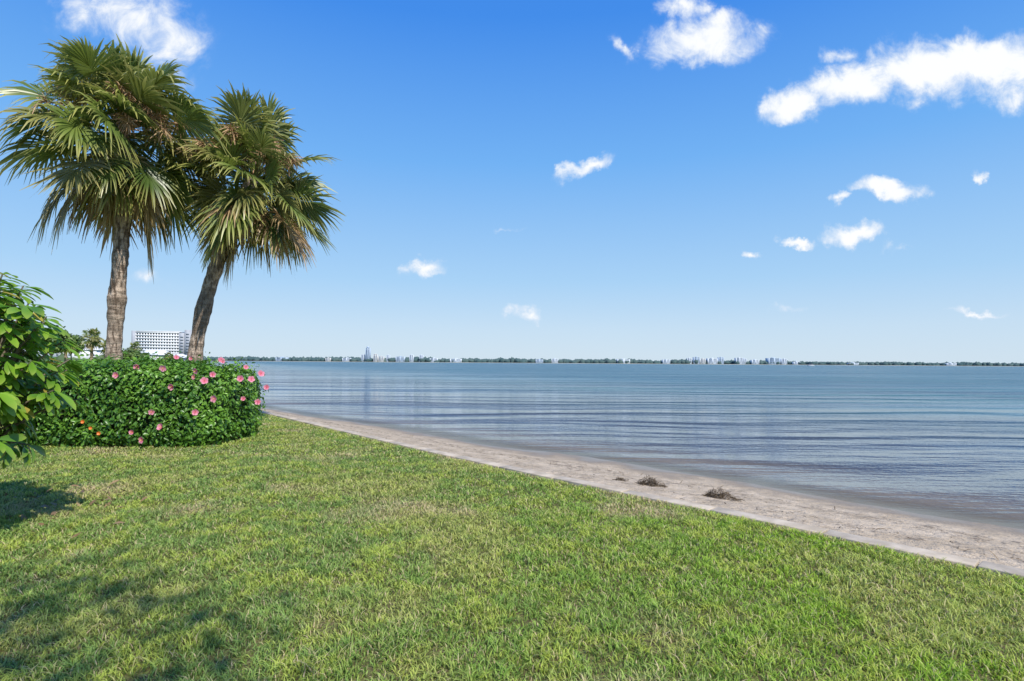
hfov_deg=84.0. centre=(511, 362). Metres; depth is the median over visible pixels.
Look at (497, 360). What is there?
shore trees
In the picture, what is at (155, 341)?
hotel slabs and fins
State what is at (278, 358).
waterfront building
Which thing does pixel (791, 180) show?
sky
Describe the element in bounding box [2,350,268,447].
hibiscus hedge
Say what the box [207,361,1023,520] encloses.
water
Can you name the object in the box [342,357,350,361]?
waterfront building
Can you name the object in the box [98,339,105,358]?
palm tree
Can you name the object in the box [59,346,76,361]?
palm tree
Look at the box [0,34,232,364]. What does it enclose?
palm tree
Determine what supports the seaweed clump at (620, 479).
on the sand beach
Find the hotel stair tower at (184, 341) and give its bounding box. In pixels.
[179,330,191,354]
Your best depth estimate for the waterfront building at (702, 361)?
3191.55 m
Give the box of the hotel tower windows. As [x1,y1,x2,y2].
[180,334,188,354]
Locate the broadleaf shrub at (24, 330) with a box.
[0,272,93,468]
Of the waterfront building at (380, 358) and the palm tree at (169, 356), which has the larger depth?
the waterfront building at (380, 358)
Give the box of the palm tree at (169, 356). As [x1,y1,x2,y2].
[163,352,173,359]
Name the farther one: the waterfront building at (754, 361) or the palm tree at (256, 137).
the waterfront building at (754, 361)
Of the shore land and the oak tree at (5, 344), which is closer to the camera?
the oak tree at (5, 344)
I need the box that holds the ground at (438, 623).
[0,363,1023,680]
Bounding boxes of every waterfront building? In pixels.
[275,357,288,360]
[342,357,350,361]
[373,354,377,361]
[378,356,384,361]
[396,356,405,361]
[409,354,413,361]
[450,358,461,361]
[662,359,669,363]
[693,357,699,363]
[700,358,705,363]
[706,358,717,363]
[717,357,723,363]
[734,357,742,363]
[750,359,758,363]
[765,358,779,364]
[780,358,786,364]
[945,363,956,365]
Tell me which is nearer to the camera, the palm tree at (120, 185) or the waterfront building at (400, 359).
the palm tree at (120, 185)
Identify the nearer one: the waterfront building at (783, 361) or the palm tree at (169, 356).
the palm tree at (169, 356)
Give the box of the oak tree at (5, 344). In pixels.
[2,343,25,361]
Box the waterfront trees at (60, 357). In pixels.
[18,354,104,362]
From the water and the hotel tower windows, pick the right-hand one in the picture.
the water
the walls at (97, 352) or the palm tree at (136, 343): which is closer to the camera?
the palm tree at (136, 343)
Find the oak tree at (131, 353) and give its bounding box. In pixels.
[122,348,142,362]
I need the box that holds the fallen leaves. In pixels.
[4,480,233,538]
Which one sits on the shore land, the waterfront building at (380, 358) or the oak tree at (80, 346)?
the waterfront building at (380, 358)
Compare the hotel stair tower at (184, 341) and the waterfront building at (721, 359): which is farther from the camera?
the waterfront building at (721, 359)
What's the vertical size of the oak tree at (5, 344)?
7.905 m
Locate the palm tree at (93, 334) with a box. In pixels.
[80,328,104,359]
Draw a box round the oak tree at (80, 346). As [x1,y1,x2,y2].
[69,334,84,359]
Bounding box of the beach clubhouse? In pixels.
[123,349,171,359]
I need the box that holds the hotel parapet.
[144,331,184,332]
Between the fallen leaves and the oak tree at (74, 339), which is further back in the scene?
the oak tree at (74, 339)
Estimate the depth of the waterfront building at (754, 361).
3204.59 m
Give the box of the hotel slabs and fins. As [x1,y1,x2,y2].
[136,331,179,353]
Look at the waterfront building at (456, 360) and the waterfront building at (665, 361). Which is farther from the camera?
the waterfront building at (665, 361)
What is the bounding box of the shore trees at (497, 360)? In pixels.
[37,355,1023,365]
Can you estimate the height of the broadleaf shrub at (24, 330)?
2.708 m
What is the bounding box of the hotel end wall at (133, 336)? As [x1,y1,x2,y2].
[131,331,135,347]
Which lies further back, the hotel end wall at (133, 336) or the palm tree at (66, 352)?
the hotel end wall at (133, 336)
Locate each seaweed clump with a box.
[612,477,628,480]
[636,475,667,486]
[701,485,743,501]
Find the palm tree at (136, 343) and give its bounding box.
[126,341,142,350]
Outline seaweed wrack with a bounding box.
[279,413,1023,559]
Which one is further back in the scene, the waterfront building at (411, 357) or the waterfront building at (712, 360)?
the waterfront building at (712, 360)
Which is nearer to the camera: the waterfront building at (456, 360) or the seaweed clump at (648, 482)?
the seaweed clump at (648, 482)
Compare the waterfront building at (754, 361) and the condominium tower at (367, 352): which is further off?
the waterfront building at (754, 361)
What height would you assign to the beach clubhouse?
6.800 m
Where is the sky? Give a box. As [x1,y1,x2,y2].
[0,0,1023,363]
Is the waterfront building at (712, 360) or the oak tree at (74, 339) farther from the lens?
the waterfront building at (712, 360)
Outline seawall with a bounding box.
[258,409,1023,579]
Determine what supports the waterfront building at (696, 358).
on the shore land
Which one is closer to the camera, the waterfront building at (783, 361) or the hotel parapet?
the hotel parapet
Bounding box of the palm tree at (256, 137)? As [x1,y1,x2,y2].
[158,80,345,363]
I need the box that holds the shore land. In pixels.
[278,361,1023,366]
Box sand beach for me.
[261,405,1023,568]
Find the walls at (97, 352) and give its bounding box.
[48,350,102,361]
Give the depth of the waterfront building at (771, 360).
3203.95 m
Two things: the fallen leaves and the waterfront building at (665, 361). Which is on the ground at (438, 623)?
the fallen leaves
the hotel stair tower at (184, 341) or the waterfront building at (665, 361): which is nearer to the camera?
the hotel stair tower at (184, 341)
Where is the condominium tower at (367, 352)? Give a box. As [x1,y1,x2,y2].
[365,346,370,358]
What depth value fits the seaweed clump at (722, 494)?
8.02 m
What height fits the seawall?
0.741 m
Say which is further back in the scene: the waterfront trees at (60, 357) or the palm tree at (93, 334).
the waterfront trees at (60, 357)
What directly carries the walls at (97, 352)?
on the ground at (438, 623)
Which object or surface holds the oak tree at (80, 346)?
on the ground at (438, 623)
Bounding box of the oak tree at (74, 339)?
[38,325,79,356]
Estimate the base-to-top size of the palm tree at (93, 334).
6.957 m
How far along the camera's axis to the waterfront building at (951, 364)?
3106.32 m
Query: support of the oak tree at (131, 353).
on the ground at (438, 623)
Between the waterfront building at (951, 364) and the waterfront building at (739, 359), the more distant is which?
the waterfront building at (739, 359)
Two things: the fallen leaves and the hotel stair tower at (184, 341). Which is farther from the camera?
the hotel stair tower at (184, 341)

